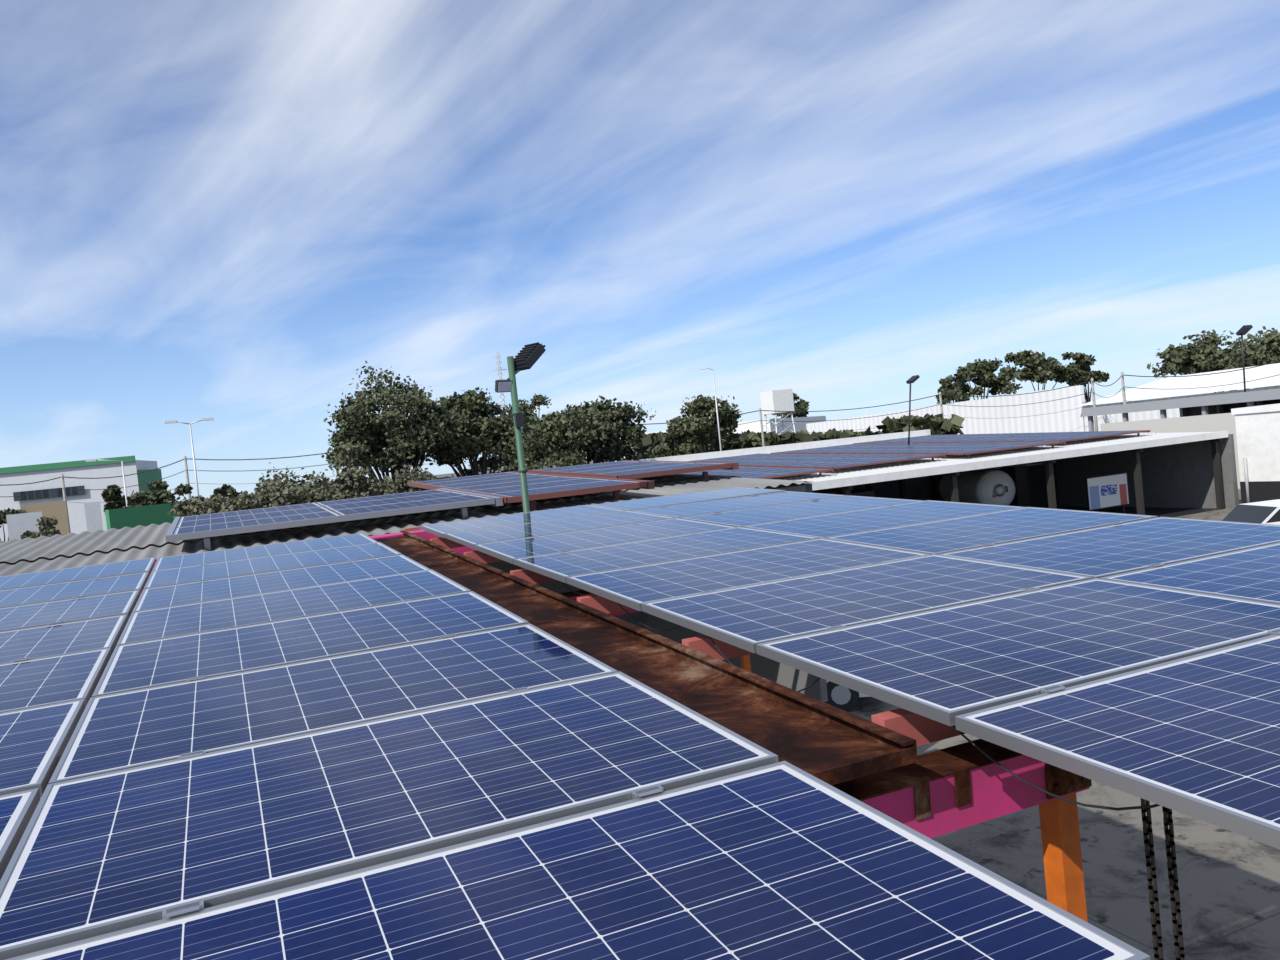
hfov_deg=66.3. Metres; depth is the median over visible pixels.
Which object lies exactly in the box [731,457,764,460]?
pv shed
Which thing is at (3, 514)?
tree
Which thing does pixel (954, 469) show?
shed fascia rafters
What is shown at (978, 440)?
solar panel
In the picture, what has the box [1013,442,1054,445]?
solar panel
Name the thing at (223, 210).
sky
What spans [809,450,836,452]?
pv shed
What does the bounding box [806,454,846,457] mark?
pv shed
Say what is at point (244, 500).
brush
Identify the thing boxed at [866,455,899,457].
pv shed
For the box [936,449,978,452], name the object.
solar panel
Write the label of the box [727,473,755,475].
pv shed
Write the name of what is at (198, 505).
brush
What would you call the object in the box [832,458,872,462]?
pv shed
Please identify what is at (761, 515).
solar panel
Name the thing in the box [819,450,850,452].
solar panel
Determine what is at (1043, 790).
string cables
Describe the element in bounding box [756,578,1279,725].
solar panel
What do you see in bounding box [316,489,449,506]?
solar panel
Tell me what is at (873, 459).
pv shed
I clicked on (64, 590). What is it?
solar panel
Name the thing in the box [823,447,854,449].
solar panel
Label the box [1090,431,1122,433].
pv shed
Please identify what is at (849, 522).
solar panel
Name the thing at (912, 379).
flood masts
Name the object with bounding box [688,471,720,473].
pv shed
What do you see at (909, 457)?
pv shed
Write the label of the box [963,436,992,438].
pv shed
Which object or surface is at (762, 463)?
pv shed
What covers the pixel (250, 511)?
solar panel
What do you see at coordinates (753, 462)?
pv shed
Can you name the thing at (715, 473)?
pv shed
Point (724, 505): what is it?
solar panel
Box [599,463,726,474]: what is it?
solar panel
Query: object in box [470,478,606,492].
solar panel
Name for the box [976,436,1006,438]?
pv shed
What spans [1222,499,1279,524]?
white car
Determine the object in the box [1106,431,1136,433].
pv shed
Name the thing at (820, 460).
pv shed
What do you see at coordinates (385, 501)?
solar panel
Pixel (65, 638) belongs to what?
solar panel
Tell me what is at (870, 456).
pv shed
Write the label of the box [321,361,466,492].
tree
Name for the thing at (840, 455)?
pv shed
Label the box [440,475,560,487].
solar panel
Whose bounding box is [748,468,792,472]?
pv shed
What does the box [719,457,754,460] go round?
pv shed
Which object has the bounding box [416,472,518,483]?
solar panel
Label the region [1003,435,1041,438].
pv shed
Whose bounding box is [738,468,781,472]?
pv shed
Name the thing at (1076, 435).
pv shed
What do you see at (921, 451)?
solar panel
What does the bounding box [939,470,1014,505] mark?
lpg tank
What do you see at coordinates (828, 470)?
pv shed frame
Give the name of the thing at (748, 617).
solar panel
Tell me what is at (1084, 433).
pv shed
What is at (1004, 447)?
solar panel
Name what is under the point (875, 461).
pv shed
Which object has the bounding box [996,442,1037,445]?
solar panel
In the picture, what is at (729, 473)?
pv shed
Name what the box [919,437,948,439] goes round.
pv shed
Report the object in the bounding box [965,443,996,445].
solar panel
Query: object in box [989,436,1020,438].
pv shed
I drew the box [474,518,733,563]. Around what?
solar panel
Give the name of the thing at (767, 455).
pv shed
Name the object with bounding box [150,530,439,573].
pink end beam
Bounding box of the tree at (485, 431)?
[427,387,541,476]
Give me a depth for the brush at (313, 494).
34.93 m
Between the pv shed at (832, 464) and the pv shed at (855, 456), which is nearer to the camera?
the pv shed at (832, 464)
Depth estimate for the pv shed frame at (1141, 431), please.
42.39 m
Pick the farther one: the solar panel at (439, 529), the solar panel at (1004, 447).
the solar panel at (1004, 447)
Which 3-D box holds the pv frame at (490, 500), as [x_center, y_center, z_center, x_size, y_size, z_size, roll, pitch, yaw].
[-3.785,0.489,11.976,3.500,0.304,3.120,-6,4,-23]
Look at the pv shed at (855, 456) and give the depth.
41.74 m
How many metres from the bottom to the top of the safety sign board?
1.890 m
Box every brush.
[167,495,227,523]
[215,484,310,512]
[252,478,284,495]
[256,463,394,506]
[295,439,410,501]
[311,477,374,495]
[387,464,434,494]
[435,472,480,479]
[463,466,515,475]
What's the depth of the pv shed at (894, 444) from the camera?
47.99 m
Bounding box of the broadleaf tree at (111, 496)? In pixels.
[101,484,130,511]
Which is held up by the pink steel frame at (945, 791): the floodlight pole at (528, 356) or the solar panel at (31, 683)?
the solar panel at (31, 683)
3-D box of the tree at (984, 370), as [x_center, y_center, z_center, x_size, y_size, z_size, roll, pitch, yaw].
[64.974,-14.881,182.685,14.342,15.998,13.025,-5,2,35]
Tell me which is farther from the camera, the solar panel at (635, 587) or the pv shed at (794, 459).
the pv shed at (794, 459)
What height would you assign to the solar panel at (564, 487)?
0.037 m
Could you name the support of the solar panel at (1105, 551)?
on the pink steel frame at (945, 791)
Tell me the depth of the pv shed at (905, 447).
44.53 m
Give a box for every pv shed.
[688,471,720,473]
[699,472,729,474]
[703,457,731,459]
[713,467,754,471]
[713,472,746,474]
[714,457,743,459]
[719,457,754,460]
[722,467,767,471]
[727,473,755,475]
[731,454,759,456]
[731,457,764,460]
[733,473,773,477]
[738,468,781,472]
[739,457,778,460]
[739,461,769,464]
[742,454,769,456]
[742,474,786,477]
[743,461,781,464]
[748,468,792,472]
[752,454,782,456]
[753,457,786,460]
[758,461,790,465]
[765,454,794,456]
[765,462,805,465]
[765,468,810,473]
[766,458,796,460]
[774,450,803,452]
[776,454,805,456]
[777,469,827,473]
[780,458,809,461]
[780,462,822,465]
[785,450,813,452]
[787,454,819,457]
[788,458,826,461]
[793,454,833,457]
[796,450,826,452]
[797,462,837,466]
[801,458,839,461]
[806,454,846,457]
[806,463,849,466]
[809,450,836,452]
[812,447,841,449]
[815,458,857,461]
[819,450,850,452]
[820,454,861,457]
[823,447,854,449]
[824,463,866,466]
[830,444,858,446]
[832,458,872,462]
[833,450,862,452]
[835,454,875,457]
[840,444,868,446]
[840,458,883,462]
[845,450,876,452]
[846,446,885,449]
[850,454,889,457]
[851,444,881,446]
[857,459,900,462]
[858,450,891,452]
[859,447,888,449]
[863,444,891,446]
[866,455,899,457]
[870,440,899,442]
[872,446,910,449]
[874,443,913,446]
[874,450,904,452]
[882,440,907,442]
[883,455,917,458]
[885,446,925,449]
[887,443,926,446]
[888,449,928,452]
[892,455,934,458]
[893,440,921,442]
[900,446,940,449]
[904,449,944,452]
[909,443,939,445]
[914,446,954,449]
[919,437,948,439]
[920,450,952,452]
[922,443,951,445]
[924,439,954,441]
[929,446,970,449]
[931,437,959,439]
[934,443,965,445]
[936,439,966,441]
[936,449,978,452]
[942,436,980,439]
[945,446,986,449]
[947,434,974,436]
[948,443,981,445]
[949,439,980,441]
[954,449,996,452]
[957,434,987,436]
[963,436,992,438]
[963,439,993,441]
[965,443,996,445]
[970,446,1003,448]
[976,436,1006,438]
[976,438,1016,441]
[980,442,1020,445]
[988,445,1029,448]
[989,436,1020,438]
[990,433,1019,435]
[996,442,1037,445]
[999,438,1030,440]
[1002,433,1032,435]
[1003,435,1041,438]
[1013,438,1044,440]
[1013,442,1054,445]
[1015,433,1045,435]
[1025,435,1056,437]
[1028,437,1068,440]
[1029,432,1067,435]
[1040,434,1079,437]
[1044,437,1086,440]
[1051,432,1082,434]
[1054,434,1095,437]
[1066,431,1106,434]
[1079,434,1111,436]
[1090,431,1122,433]
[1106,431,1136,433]
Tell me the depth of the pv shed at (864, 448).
47.31 m
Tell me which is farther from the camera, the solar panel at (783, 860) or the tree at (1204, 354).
the tree at (1204, 354)
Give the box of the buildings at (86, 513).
[0,456,183,541]
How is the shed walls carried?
on the yard ground
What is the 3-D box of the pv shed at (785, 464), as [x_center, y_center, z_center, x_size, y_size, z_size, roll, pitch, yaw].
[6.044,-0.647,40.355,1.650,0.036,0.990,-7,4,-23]
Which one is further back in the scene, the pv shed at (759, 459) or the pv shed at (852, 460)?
the pv shed at (759, 459)
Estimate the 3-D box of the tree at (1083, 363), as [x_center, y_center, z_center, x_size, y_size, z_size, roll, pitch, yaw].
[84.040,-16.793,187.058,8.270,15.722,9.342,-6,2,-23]
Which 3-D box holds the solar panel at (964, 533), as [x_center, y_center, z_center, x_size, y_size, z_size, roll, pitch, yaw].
[2.074,0.299,5.850,1.650,0.036,0.990,-6,4,-23]
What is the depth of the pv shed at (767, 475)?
34.62 m
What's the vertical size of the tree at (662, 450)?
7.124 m
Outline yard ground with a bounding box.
[40,459,1279,959]
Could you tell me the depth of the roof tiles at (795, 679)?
14.41 m
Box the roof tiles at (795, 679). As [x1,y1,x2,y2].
[0,478,827,701]
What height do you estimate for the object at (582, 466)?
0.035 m
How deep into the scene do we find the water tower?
146.85 m
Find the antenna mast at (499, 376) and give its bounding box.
[491,352,506,413]
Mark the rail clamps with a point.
(199, 904)
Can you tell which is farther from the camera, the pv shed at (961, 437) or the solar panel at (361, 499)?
the pv shed at (961, 437)
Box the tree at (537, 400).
[468,393,559,472]
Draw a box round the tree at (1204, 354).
[1147,326,1279,392]
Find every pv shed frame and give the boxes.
[739,454,945,472]
[739,466,833,478]
[770,441,1065,458]
[853,430,1149,444]
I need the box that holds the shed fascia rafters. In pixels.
[641,429,1227,489]
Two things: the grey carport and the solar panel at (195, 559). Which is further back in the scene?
the grey carport
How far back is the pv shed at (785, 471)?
36.10 m
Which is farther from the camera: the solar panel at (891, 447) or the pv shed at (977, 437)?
the pv shed at (977, 437)
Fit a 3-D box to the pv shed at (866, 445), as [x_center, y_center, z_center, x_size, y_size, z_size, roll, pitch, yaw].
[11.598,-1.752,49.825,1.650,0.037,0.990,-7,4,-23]
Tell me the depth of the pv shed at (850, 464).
36.76 m
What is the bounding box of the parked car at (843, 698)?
[825,680,870,710]
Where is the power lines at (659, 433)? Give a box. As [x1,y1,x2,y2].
[0,361,1279,510]
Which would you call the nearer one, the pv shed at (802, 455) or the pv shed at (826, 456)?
the pv shed at (826, 456)
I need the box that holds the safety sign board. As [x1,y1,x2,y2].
[1085,472,1129,513]
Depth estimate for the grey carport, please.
59.63 m
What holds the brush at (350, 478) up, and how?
on the yard ground
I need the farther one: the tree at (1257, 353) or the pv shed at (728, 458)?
the tree at (1257, 353)
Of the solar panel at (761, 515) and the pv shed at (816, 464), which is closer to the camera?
the solar panel at (761, 515)
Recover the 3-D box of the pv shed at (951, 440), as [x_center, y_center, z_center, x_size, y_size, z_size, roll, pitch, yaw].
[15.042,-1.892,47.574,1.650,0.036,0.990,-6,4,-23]
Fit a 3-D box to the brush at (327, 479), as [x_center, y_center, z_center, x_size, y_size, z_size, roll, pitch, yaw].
[-13.189,2.409,43.072,5.601,5.186,5.152,-6,2,5]
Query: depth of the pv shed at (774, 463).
41.27 m
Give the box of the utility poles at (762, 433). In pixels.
[61,372,1125,532]
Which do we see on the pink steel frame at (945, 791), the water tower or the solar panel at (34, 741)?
the solar panel at (34, 741)
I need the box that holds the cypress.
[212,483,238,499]
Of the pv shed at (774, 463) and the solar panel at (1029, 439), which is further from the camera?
the solar panel at (1029, 439)
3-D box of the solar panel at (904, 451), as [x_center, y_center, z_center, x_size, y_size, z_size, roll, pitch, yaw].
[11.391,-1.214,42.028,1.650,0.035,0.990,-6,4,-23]
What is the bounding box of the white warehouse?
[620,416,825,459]
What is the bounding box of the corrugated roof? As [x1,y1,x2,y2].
[0,474,813,575]
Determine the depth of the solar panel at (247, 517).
11.65 m
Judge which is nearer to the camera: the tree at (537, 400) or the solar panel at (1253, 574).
the solar panel at (1253, 574)
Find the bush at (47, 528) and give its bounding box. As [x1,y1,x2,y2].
[20,516,60,539]
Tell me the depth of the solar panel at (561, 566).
6.04 m
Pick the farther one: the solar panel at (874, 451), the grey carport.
the grey carport
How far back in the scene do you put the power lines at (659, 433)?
87.17 m
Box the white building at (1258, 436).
[1231,403,1279,503]
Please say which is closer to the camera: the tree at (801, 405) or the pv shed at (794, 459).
the pv shed at (794, 459)
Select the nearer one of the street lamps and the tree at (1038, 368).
the street lamps
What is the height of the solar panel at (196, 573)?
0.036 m
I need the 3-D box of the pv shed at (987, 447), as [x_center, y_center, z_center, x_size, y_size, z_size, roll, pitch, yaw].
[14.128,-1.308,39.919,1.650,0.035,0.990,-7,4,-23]
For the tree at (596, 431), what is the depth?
44.63 m
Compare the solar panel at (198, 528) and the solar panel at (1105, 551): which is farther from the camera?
the solar panel at (198, 528)
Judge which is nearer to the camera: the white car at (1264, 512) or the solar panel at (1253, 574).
the solar panel at (1253, 574)
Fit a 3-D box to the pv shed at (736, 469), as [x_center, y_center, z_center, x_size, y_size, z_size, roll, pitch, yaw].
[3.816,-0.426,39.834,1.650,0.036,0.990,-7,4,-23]
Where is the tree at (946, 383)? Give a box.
[935,375,970,403]
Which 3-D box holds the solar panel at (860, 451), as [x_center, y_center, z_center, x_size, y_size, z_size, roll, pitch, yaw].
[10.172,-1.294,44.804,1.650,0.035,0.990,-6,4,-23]
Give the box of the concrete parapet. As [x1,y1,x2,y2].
[1100,413,1239,488]
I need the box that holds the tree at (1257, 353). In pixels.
[1219,329,1279,370]
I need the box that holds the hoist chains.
[1140,798,1184,959]
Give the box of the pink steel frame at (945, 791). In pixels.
[115,527,1091,838]
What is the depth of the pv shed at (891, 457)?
38.87 m
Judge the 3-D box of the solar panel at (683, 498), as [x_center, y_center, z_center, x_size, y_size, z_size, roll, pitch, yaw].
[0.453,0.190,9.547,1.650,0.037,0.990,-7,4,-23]
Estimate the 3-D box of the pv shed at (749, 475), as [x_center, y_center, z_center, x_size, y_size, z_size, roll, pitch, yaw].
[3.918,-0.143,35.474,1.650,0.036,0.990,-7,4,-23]
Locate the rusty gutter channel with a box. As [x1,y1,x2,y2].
[374,530,917,784]
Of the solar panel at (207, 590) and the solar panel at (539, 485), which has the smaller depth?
the solar panel at (207, 590)
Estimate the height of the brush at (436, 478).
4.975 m
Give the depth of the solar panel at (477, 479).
15.67 m
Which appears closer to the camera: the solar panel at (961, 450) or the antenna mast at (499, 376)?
the solar panel at (961, 450)
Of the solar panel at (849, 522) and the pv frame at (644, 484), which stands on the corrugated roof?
the pv frame at (644, 484)
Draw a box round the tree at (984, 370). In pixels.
[945,357,1022,401]
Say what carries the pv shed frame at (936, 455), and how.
on the shed walls
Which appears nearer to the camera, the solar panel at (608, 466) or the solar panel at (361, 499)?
the solar panel at (361, 499)
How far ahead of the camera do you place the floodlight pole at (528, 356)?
10.20 m
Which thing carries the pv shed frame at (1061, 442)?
on the shed walls
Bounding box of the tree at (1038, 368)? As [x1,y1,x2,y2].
[998,349,1077,390]
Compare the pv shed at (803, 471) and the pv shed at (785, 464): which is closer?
the pv shed at (803, 471)
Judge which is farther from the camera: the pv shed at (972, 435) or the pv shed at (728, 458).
the pv shed at (972, 435)
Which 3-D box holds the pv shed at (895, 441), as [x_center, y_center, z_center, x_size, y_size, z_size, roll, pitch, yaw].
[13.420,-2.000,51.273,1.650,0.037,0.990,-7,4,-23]
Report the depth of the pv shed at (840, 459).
40.13 m
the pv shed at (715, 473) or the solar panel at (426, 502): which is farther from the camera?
the pv shed at (715, 473)
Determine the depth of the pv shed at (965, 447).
40.81 m
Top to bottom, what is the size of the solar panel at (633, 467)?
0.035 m
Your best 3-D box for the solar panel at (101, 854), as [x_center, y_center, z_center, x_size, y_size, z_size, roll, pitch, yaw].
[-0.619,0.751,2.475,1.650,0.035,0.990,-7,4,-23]
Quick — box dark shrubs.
[865,413,964,435]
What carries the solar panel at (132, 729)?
on the pink steel frame at (945, 791)
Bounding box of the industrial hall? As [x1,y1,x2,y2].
[806,363,1279,433]
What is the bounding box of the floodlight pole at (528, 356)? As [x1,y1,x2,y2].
[495,342,545,584]
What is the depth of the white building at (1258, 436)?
40.05 m
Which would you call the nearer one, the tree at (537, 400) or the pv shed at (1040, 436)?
the pv shed at (1040, 436)
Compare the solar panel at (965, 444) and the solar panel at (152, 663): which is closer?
the solar panel at (152, 663)
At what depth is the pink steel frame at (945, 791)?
2.77 m
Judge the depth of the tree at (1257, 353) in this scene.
118.33 m
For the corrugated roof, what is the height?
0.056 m
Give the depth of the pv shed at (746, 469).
38.92 m
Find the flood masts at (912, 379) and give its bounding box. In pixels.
[906,375,919,444]
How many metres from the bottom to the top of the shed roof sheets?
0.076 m
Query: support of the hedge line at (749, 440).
on the yard ground
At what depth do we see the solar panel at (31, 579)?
7.46 m
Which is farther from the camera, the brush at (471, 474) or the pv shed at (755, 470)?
the brush at (471, 474)
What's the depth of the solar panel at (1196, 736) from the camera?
2.33 m
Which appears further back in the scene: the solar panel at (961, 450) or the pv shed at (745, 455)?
the pv shed at (745, 455)
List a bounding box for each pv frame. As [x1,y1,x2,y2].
[166,488,502,549]
[408,471,654,509]
[528,460,738,489]
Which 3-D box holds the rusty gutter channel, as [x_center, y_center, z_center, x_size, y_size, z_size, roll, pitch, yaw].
[-0.933,0.621,5.788,0.398,0.062,7.300,-6,4,-23]
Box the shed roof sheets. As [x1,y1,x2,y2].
[770,432,1209,481]
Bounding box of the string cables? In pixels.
[441,537,1160,810]
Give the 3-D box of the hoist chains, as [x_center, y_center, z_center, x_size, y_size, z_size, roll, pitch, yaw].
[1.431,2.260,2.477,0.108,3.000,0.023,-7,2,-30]
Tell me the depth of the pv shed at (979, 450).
38.43 m
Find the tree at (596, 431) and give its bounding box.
[494,395,655,471]
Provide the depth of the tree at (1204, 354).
127.54 m
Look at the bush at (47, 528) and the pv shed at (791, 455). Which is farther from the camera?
the bush at (47, 528)
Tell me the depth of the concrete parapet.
50.92 m
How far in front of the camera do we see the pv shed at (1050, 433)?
46.19 m
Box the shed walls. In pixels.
[813,434,1238,516]
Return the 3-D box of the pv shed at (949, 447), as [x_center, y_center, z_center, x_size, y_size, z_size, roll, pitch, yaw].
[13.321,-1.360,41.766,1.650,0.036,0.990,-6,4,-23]
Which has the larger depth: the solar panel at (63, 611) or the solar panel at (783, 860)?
the solar panel at (63, 611)
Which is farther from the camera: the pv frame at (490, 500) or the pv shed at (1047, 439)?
the pv shed at (1047, 439)
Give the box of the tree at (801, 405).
[772,393,809,417]
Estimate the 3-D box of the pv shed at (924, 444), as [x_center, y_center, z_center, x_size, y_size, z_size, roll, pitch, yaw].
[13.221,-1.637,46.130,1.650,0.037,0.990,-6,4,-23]
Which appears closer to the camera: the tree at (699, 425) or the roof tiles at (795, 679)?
the roof tiles at (795, 679)
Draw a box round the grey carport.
[1081,325,1279,430]
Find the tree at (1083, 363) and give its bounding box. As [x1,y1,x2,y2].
[1053,352,1109,405]
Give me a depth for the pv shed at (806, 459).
41.89 m
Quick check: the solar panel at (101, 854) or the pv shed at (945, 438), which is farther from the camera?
the pv shed at (945, 438)
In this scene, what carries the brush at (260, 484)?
on the yard ground
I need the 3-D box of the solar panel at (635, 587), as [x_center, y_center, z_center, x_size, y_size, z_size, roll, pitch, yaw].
[0.552,0.472,5.186,1.650,0.035,0.990,-7,4,-23]
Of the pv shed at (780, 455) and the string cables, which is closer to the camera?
the string cables
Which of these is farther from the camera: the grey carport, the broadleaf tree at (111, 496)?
the broadleaf tree at (111, 496)
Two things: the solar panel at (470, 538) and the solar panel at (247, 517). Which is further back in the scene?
the solar panel at (247, 517)
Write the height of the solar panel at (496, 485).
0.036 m
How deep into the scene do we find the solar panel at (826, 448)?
50.04 m
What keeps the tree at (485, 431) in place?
on the yard ground
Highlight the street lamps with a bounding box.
[85,367,721,506]
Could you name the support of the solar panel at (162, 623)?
on the pink steel frame at (945, 791)
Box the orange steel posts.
[740,655,1087,922]
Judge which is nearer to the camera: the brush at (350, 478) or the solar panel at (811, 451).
the brush at (350, 478)
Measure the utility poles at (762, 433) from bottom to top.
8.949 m
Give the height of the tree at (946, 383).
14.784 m
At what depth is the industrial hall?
96.81 m
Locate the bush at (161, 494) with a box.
[122,480,192,507]
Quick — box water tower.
[760,389,795,434]
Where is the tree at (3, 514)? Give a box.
[0,508,23,541]
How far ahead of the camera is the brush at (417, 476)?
38.86 m
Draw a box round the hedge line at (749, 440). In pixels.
[632,428,890,459]
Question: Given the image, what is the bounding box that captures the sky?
[0,0,1279,501]
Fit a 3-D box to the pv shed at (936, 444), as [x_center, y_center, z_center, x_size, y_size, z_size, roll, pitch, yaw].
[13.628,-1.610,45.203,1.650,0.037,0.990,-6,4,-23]
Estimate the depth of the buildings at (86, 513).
108.04 m
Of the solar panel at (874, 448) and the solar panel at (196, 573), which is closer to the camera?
the solar panel at (196, 573)
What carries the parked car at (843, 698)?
on the yard ground
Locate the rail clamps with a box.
[11,494,1279,918]
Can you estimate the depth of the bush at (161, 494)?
71.41 m
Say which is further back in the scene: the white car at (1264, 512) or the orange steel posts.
the white car at (1264, 512)

